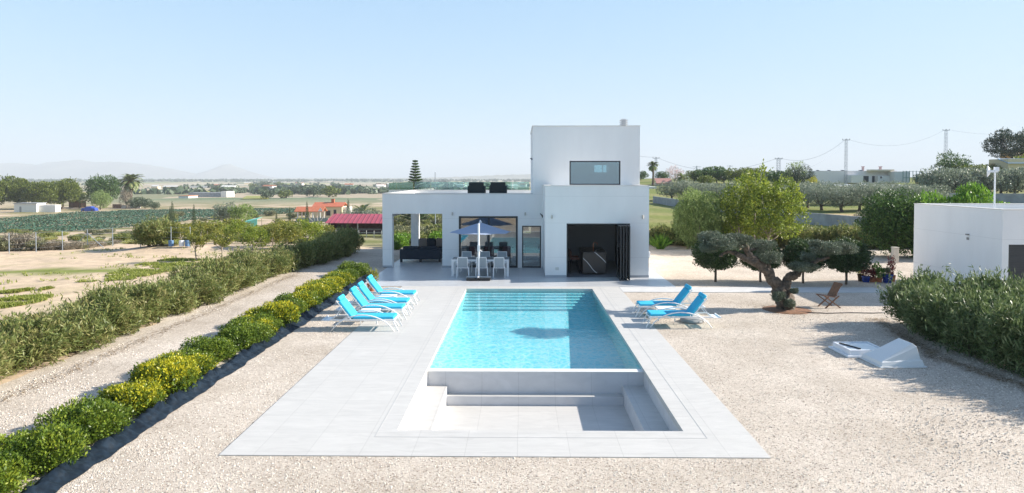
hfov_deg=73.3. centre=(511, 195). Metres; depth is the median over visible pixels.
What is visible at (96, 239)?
bush
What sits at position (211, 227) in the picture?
orchard tree
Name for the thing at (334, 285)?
bed shrub
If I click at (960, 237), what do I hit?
garage
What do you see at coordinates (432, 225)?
bush
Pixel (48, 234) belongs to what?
bush
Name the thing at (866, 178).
garage door
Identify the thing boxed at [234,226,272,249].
orchard tree
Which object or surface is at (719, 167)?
hill tree
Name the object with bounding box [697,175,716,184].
hill tree
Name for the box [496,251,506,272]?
garden chair
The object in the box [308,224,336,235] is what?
orchard tree
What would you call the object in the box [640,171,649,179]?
hill tree
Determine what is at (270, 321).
bed shrub
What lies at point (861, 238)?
boundary bush
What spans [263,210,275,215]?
bush
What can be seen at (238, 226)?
orchard tree
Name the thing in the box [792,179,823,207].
grove olive
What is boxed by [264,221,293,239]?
orchard tree
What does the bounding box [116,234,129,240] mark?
bush
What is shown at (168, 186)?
plain farmhouse
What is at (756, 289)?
garden path
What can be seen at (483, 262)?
garden chair
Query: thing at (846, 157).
lattice pylon
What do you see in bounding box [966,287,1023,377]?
hedge bush
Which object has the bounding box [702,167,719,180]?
hill tree
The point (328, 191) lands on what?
plain tree
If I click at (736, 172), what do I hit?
hill tree
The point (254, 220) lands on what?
tarp shelter
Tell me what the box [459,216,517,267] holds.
sliding window
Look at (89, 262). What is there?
ground
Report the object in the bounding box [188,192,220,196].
farm building
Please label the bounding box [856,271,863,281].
flower pot
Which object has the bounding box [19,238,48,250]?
dry bush
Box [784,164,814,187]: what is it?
bushy tree
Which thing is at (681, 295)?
sun lounger
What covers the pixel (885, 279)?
flower pot
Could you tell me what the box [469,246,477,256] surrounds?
dining chair
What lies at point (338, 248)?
hedge bush
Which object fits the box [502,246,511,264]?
dining chair
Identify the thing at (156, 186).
plain farmhouse
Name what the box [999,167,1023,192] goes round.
grey hedge tree
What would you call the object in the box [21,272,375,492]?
weed sheet
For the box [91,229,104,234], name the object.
bush
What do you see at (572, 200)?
villa
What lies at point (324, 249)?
hedge bush
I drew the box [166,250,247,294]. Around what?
hedge bush
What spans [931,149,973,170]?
locust tree
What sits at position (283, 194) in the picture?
plain tree
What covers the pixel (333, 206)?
farmhouse
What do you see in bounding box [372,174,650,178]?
hills
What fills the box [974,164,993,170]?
hill tree
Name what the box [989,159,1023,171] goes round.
building
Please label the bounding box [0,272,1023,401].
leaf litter
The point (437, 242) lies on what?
sofa
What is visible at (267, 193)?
plain tree
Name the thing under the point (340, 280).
bed shrub
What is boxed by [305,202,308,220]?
cypress
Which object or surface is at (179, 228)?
orchard tree
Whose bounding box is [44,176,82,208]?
farm tree
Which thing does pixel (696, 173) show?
hill tree
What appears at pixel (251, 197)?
flower field
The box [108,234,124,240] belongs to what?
bush
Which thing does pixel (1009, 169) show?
grey hedge tree
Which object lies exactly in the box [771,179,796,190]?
hill tree
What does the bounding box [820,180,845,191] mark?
grove olive
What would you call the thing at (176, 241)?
bush
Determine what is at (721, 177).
hill tree
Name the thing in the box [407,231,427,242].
bush
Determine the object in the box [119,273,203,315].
hedge bush
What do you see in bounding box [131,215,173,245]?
boundary bush
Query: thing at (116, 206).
wall
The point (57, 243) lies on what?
dry bush
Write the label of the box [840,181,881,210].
grove olive
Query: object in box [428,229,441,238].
bush
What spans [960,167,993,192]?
grey hedge tree
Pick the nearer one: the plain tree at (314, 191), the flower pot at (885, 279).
the flower pot at (885, 279)
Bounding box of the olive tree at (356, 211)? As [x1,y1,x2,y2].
[351,207,377,213]
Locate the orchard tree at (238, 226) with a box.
[224,219,258,241]
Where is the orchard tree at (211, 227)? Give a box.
[190,220,228,244]
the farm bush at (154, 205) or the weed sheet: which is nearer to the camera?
the weed sheet
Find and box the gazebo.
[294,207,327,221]
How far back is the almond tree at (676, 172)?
173.79 m
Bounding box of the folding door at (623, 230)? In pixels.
[567,223,629,279]
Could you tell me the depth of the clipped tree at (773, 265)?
27.33 m
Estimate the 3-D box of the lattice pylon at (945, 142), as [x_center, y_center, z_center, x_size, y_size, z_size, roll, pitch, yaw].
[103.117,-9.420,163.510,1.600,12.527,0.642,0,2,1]
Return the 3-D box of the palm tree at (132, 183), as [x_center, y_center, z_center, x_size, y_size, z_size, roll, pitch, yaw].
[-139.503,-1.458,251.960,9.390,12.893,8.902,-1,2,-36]
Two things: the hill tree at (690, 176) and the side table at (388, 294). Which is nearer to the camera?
the side table at (388, 294)
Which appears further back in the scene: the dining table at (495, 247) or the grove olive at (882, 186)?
the grove olive at (882, 186)
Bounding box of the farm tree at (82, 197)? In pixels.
[69,192,88,208]
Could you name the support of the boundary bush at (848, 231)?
on the ground at (89, 262)
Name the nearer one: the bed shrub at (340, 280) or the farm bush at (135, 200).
the bed shrub at (340, 280)
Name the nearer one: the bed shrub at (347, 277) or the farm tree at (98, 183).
the bed shrub at (347, 277)
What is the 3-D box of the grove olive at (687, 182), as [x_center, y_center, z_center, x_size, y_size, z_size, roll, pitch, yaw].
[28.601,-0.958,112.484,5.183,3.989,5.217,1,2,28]
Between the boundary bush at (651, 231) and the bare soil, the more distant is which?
the boundary bush at (651, 231)
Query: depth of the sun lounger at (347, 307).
18.83 m
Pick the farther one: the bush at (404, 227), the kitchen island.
the bush at (404, 227)
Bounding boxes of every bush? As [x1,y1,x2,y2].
[0,237,22,250]
[0,299,83,375]
[0,314,25,383]
[1,232,36,248]
[6,229,21,233]
[6,234,44,250]
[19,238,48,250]
[33,299,125,355]
[34,241,55,249]
[39,232,57,239]
[45,239,66,249]
[45,274,153,336]
[54,232,69,235]
[61,242,76,249]
[65,241,84,249]
[67,235,82,241]
[77,244,88,248]
[82,237,105,241]
[83,240,97,247]
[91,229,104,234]
[95,240,107,245]
[102,228,115,232]
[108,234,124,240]
[110,271,176,325]
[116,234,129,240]
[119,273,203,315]
[123,239,134,243]
[125,197,145,208]
[129,213,162,246]
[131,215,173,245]
[136,198,153,208]
[140,212,180,244]
[149,202,160,208]
[150,260,235,304]
[163,239,179,244]
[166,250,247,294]
[169,210,184,215]
[205,241,276,282]
[214,258,261,290]
[237,245,294,277]
[248,242,302,273]
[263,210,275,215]
[269,236,319,268]
[286,212,298,217]
[299,233,336,264]
[304,232,347,259]
[316,225,356,256]
[317,222,365,252]
[394,218,407,225]
[394,226,410,231]
[394,227,410,231]
[394,230,410,244]
[394,232,410,247]
[394,238,401,249]
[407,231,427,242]
[420,220,434,224]
[420,225,430,230]
[426,215,440,223]
[426,226,441,236]
[428,223,441,228]
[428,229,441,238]
[430,217,441,223]
[649,220,668,241]
[649,221,673,244]
[667,221,694,245]
[734,226,773,240]
[773,233,788,246]
[780,222,813,246]
[791,220,822,238]
[805,223,836,240]
[811,220,859,240]
[835,222,859,241]
[849,220,878,248]
[875,263,970,326]
[893,273,985,346]
[910,279,1023,365]
[952,265,1023,298]
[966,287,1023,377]
[1008,278,1023,301]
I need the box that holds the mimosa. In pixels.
[806,176,817,183]
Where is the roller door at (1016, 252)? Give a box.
[1008,245,1023,284]
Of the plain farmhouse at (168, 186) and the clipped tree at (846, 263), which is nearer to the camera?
the clipped tree at (846, 263)
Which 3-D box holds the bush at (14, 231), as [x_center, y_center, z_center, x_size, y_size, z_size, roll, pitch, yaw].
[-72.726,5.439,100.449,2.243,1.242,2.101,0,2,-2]
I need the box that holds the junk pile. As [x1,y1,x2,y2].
[168,240,189,246]
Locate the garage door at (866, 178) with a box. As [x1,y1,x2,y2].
[863,176,868,181]
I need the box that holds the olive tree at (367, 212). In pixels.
[362,210,381,213]
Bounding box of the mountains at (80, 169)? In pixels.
[0,160,195,178]
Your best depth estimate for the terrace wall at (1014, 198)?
98.71 m
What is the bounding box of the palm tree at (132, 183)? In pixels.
[116,174,143,199]
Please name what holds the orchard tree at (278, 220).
on the ground at (89, 262)
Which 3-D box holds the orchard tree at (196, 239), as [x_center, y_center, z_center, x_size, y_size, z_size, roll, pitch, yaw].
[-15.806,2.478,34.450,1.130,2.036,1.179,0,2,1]
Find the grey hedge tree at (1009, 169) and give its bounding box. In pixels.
[991,168,1023,193]
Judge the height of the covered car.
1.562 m
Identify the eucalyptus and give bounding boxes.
[212,200,239,221]
[227,203,257,221]
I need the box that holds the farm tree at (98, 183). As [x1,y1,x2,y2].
[83,174,120,206]
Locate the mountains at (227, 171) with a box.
[189,164,277,178]
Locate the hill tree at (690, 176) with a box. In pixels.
[685,170,702,181]
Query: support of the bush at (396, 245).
on the gravel ground at (850, 382)
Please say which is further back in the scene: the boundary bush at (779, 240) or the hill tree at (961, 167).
the hill tree at (961, 167)
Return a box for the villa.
[382,119,649,279]
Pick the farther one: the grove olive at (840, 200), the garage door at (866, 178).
the garage door at (866, 178)
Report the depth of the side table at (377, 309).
19.90 m
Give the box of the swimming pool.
[374,289,706,437]
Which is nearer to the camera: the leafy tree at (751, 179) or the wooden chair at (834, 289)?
the wooden chair at (834, 289)
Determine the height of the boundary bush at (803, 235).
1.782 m
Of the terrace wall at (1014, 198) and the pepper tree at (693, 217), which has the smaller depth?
the pepper tree at (693, 217)
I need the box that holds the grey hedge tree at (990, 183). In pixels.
[972,167,1013,191]
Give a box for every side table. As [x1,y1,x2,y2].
[360,308,380,323]
[379,294,396,296]
[655,306,675,320]
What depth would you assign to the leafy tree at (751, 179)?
39.32 m
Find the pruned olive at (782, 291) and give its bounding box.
[697,230,859,309]
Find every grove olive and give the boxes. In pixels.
[655,180,684,198]
[671,177,699,196]
[688,182,710,193]
[702,182,725,198]
[716,179,748,198]
[780,183,805,205]
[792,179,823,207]
[802,184,841,209]
[819,186,866,211]
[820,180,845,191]
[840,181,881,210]
[855,180,889,201]
[861,183,896,206]
[873,180,904,190]
[876,186,915,198]
[892,181,933,198]
[914,184,953,202]
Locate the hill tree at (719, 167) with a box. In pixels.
[711,166,725,182]
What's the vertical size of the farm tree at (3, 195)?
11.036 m
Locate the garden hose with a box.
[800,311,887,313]
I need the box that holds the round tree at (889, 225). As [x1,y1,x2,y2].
[854,187,935,257]
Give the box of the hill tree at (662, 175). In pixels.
[654,171,670,177]
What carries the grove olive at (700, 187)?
on the ground at (89, 262)
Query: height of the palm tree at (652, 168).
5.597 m
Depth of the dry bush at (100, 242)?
41.91 m
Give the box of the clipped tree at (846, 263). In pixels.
[823,235,875,284]
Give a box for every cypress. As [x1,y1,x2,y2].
[168,207,172,220]
[170,200,174,221]
[191,205,196,222]
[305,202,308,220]
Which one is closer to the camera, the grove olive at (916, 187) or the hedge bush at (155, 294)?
the hedge bush at (155, 294)
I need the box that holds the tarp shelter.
[245,217,261,225]
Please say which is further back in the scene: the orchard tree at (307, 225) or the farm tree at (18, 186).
the farm tree at (18, 186)
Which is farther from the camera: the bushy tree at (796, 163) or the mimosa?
the bushy tree at (796, 163)
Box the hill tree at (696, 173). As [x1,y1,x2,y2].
[691,169,712,181]
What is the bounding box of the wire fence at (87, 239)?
[8,227,190,252]
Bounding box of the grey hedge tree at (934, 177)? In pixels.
[917,167,955,191]
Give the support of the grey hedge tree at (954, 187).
on the ground at (89, 262)
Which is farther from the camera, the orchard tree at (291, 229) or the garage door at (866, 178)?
the garage door at (866, 178)
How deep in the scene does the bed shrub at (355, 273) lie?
27.83 m
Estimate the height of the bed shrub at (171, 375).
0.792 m
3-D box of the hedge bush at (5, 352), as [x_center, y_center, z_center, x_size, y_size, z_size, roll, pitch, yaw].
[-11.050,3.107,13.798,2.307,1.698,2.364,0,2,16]
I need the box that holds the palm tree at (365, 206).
[350,203,373,213]
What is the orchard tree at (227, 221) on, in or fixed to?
on the ground at (89, 262)
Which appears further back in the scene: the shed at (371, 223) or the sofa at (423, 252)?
the shed at (371, 223)
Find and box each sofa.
[400,246,441,261]
[418,238,441,251]
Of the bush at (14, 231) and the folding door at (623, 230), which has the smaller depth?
the folding door at (623, 230)
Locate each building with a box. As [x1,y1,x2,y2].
[179,195,197,197]
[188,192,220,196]
[221,191,233,196]
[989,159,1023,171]
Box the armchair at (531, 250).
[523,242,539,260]
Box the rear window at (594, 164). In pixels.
[594,164,606,172]
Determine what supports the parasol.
on the house terrace
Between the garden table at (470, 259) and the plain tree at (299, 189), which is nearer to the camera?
the garden table at (470, 259)
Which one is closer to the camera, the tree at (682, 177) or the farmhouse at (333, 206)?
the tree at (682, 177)
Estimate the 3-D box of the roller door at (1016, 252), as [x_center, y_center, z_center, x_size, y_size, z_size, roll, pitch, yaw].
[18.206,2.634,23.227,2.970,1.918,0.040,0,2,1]
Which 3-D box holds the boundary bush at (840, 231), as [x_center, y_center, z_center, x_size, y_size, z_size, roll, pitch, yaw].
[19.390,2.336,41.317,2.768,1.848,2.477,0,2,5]
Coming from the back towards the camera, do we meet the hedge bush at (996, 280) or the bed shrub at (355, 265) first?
the bed shrub at (355, 265)
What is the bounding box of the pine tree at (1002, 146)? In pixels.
[981,126,1023,158]
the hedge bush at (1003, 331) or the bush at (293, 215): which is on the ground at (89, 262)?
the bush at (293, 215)
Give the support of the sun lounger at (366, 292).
on the gravel ground at (850, 382)
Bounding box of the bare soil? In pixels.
[762,305,811,313]
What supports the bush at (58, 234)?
on the ground at (89, 262)
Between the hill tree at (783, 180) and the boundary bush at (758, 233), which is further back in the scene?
the hill tree at (783, 180)
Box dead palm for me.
[119,188,132,207]
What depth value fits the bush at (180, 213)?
181.93 m
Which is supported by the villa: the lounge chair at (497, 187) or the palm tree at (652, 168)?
the lounge chair at (497, 187)
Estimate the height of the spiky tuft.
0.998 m
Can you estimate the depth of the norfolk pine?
117.78 m
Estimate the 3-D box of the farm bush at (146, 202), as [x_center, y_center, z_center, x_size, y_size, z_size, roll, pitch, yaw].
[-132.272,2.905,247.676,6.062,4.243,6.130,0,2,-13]
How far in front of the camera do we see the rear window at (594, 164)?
37.76 m
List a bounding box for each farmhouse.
[151,185,160,188]
[163,185,177,187]
[312,199,351,217]
[456,184,466,186]
[506,184,517,188]
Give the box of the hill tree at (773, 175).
[768,170,788,183]
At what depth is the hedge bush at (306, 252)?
31.65 m
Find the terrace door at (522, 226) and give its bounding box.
[522,226,540,267]
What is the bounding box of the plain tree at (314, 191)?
[304,185,322,195]
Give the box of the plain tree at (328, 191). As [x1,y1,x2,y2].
[320,185,341,196]
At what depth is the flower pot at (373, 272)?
25.34 m
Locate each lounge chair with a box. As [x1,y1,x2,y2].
[468,182,485,192]
[489,182,506,192]
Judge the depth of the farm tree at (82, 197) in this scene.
248.16 m
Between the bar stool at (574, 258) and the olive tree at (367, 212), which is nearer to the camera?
the bar stool at (574, 258)
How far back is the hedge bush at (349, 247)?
36.30 m
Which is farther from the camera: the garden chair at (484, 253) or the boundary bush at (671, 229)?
the boundary bush at (671, 229)
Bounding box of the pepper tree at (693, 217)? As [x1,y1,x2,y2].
[670,186,724,247]
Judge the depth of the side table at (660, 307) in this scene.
20.21 m
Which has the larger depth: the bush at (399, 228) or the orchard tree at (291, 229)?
the bush at (399, 228)
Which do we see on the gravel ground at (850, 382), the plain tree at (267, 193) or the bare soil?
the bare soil
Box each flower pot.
[366,268,378,290]
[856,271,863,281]
[860,266,870,282]
[868,266,875,281]
[872,261,881,281]
[874,265,885,281]
[882,267,893,282]
[886,255,895,281]
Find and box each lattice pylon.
[776,158,780,175]
[842,139,849,183]
[944,129,949,163]
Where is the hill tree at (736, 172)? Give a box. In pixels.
[724,168,751,181]
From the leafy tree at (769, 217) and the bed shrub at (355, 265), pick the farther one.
the leafy tree at (769, 217)
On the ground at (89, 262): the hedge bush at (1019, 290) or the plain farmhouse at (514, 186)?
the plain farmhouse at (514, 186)
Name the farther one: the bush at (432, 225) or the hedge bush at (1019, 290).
the bush at (432, 225)
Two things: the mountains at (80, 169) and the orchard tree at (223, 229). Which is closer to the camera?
the orchard tree at (223, 229)
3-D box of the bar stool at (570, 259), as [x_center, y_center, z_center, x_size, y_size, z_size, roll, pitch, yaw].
[2.751,2.901,30.804,0.441,0.982,0.444,0,2,-5]
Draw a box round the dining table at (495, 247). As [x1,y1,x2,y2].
[468,246,513,248]
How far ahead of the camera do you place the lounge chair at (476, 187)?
32.93 m
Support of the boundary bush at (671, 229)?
on the ground at (89, 262)
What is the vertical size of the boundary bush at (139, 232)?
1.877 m
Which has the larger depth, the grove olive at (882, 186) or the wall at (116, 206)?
the wall at (116, 206)
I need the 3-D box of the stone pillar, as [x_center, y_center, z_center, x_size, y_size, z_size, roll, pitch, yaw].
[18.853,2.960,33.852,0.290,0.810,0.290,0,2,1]
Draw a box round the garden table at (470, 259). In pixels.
[451,257,508,275]
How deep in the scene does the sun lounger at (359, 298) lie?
20.35 m
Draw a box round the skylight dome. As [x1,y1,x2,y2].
[859,338,926,367]
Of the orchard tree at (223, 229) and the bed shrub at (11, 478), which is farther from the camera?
the orchard tree at (223, 229)
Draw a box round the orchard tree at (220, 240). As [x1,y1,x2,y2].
[207,229,236,256]
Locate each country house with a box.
[651,178,671,185]
[802,166,908,185]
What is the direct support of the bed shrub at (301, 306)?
on the gravel ground at (850, 382)
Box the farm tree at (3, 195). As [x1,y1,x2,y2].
[0,180,15,204]
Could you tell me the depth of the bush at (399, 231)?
44.33 m
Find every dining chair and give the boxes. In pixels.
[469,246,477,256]
[485,246,493,256]
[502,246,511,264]
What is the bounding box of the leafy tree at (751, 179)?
[740,158,773,239]
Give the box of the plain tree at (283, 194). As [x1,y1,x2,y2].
[278,189,292,197]
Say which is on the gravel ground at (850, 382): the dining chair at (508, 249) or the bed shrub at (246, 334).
the bed shrub at (246, 334)
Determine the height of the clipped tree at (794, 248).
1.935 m
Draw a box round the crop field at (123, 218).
[0,207,311,232]
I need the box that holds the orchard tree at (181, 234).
[180,222,202,241]
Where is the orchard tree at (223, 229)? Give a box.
[207,220,229,238]
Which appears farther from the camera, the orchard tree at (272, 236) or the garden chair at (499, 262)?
the orchard tree at (272, 236)
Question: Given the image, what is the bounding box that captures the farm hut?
[69,200,85,207]
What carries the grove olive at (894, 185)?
on the ground at (89, 262)
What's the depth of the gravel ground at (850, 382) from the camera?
12.53 m
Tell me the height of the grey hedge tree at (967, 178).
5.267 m
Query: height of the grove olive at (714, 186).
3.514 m
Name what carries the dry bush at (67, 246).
on the ground at (89, 262)
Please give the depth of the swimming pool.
15.11 m
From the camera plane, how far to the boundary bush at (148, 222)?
39.76 m
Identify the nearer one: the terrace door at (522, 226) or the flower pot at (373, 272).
the flower pot at (373, 272)
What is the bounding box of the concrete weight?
[679,315,703,323]
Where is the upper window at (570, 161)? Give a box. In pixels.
[569,161,619,184]
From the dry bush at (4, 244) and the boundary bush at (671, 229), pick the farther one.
the boundary bush at (671, 229)
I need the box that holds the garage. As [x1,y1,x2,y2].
[913,203,1023,284]
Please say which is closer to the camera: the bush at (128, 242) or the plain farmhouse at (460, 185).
the bush at (128, 242)
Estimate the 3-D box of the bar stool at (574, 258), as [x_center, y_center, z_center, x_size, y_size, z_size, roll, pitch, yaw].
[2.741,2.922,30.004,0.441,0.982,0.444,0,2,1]
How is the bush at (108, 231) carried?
on the ground at (89, 262)
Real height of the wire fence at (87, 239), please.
1.586 m
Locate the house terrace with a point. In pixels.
(416, 272)
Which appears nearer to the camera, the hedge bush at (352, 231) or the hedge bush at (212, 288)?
the hedge bush at (212, 288)
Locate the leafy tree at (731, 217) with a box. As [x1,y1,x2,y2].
[715,172,759,243]
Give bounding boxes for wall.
[112,204,140,207]
[653,196,865,226]
[946,193,1023,202]
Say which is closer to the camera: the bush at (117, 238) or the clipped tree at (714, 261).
the clipped tree at (714, 261)
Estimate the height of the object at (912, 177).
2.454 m
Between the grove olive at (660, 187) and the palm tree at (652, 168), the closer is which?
the grove olive at (660, 187)
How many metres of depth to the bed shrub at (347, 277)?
26.62 m
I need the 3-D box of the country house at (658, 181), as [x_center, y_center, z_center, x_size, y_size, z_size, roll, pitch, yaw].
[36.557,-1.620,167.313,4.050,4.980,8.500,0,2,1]
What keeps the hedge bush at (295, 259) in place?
on the ground at (89, 262)
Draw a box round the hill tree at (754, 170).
[739,167,761,181]
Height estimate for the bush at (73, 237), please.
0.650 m
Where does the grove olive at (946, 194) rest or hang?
on the ground at (89, 262)
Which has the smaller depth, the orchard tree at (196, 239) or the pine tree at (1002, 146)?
the orchard tree at (196, 239)
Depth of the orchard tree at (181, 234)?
46.42 m
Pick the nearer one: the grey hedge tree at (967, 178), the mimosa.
the grey hedge tree at (967, 178)
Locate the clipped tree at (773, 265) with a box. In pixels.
[739,238,784,281]
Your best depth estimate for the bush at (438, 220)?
133.61 m
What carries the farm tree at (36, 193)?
on the ground at (89, 262)
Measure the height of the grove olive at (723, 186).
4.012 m
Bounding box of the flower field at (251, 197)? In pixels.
[242,196,268,198]
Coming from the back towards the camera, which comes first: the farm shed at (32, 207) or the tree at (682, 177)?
the farm shed at (32, 207)
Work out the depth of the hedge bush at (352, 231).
38.12 m
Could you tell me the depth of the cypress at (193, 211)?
122.75 m
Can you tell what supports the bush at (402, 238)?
on the ground at (89, 262)
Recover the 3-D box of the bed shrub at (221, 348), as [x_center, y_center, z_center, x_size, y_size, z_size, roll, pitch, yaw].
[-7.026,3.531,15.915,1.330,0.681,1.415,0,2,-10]
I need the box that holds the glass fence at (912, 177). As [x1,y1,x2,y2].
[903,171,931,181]
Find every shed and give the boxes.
[13,202,60,211]
[325,213,381,233]
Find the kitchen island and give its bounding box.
[578,242,606,272]
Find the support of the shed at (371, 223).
on the ground at (89, 262)
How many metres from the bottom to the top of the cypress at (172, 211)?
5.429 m
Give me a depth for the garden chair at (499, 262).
28.60 m
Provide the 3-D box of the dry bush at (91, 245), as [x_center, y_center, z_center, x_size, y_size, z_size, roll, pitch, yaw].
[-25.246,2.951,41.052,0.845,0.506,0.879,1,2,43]
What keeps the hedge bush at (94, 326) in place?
on the ground at (89, 262)
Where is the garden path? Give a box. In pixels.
[619,287,882,292]
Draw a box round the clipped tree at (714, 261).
[690,233,739,281]
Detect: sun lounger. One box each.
[321,294,401,330]
[335,286,409,319]
[348,281,413,312]
[362,274,419,304]
[632,284,705,316]
[642,292,721,327]
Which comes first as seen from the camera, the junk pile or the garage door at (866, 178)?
the junk pile
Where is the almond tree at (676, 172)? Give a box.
[666,165,684,180]
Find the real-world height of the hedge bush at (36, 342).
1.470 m
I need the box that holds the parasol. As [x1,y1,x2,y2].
[450,220,509,280]
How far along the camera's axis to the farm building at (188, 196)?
417.76 m
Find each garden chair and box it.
[456,257,469,277]
[460,251,472,272]
[475,257,487,275]
[480,251,490,270]
[493,257,505,277]
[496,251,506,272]
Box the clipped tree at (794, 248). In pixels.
[778,237,825,282]
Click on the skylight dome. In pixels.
(898, 353)
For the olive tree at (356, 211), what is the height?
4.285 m
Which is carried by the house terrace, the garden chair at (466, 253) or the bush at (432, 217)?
the garden chair at (466, 253)
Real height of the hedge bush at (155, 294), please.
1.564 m
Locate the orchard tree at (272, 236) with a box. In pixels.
[258,222,283,245]
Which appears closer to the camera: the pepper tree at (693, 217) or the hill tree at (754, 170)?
the pepper tree at (693, 217)
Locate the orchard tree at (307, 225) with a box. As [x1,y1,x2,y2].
[289,218,324,241]
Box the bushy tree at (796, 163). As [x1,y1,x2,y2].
[784,161,805,178]
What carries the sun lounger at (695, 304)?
on the gravel ground at (850, 382)
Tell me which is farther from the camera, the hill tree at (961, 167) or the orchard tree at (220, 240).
the hill tree at (961, 167)
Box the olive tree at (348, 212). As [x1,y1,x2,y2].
[342,208,354,213]
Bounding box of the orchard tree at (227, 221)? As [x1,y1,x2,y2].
[223,218,253,234]
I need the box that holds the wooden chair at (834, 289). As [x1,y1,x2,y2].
[816,282,842,308]
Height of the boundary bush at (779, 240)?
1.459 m
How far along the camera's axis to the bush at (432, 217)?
135.91 m
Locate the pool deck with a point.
(339, 399)
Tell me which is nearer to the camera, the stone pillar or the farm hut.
the stone pillar
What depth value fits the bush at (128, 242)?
45.74 m
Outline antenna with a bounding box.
[987,166,998,207]
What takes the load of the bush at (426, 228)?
on the ground at (89, 262)
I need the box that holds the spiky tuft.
[649,233,674,248]
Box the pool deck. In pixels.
[219,286,770,458]
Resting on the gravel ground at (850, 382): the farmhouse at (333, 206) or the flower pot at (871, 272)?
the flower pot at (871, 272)
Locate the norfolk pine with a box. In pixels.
[400,160,430,219]
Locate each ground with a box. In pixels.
[0,177,1023,384]
[0,248,1023,492]
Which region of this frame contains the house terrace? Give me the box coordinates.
[364,259,675,286]
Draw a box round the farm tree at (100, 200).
[89,190,112,209]
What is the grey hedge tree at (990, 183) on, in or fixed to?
on the ground at (89, 262)
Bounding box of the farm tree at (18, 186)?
[0,174,33,202]
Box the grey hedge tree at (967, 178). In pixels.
[947,169,981,192]
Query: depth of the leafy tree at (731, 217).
40.41 m
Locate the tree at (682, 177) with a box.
[673,172,692,184]
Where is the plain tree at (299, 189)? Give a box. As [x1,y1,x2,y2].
[293,186,305,194]
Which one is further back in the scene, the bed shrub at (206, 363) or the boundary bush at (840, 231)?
the boundary bush at (840, 231)
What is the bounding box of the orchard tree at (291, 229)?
[269,220,304,243]
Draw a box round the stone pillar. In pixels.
[891,247,899,262]
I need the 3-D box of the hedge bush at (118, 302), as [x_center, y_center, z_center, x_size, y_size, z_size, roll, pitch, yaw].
[-10.970,2.997,18.313,2.449,1.680,2.390,-1,2,-34]
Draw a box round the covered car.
[81,206,98,210]
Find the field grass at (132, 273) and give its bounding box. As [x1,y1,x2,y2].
[0,243,267,307]
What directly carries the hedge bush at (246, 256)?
on the ground at (89, 262)
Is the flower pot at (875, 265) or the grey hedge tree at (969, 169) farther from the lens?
the grey hedge tree at (969, 169)
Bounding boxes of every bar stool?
[568,249,578,270]
[569,250,579,273]
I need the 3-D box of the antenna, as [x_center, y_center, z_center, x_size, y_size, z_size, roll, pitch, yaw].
[18.131,-0.206,26.095,0.444,1.845,0.390,0,2,1]
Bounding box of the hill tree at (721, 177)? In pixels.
[715,169,733,182]
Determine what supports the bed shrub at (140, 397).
on the gravel ground at (850, 382)
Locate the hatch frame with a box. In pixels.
[828,341,878,357]
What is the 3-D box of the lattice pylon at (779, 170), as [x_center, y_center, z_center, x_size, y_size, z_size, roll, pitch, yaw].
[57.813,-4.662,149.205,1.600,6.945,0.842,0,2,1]
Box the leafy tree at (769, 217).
[736,173,811,240]
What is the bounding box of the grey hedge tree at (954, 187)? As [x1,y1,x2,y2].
[935,168,964,192]
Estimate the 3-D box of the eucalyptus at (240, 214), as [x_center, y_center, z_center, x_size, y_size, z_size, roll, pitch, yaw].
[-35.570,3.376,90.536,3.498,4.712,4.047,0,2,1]
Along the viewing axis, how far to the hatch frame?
16.40 m
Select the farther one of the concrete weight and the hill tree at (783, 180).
the hill tree at (783, 180)
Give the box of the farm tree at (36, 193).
[20,180,63,203]
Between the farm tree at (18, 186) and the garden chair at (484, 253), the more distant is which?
the farm tree at (18, 186)
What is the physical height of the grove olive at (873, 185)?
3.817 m
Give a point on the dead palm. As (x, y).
(126, 197)
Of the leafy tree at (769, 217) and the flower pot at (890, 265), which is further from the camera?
the leafy tree at (769, 217)
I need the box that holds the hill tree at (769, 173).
[755,170,776,183]
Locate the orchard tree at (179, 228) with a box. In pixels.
[166,222,197,239]
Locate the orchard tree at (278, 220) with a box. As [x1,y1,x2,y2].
[267,219,299,226]
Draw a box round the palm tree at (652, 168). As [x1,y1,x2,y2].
[646,161,658,184]
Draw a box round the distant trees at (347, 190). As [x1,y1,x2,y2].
[0,178,646,194]
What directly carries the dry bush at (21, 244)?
on the ground at (89, 262)
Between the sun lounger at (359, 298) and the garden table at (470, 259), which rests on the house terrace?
the garden table at (470, 259)
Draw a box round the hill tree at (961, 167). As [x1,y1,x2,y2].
[950,164,975,172]
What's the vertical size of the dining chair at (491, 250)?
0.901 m
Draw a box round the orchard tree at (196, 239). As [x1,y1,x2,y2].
[184,224,208,260]
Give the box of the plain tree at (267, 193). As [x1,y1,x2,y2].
[258,189,276,198]
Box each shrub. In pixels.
[0,421,90,478]
[0,448,36,492]
[28,393,134,444]
[96,377,167,418]
[125,353,202,397]
[156,345,219,374]
[176,335,240,363]
[215,317,274,350]
[234,311,284,336]
[241,300,301,325]
[273,290,322,310]
[274,297,309,313]
[293,281,332,301]
[300,277,343,294]
[316,276,346,289]
[321,271,355,284]
[328,268,359,280]
[337,260,371,276]
[902,181,1009,256]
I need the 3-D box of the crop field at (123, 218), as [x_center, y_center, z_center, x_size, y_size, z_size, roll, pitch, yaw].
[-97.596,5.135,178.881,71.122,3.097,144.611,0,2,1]
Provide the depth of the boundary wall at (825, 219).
61.93 m
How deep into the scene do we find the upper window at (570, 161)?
31.76 m

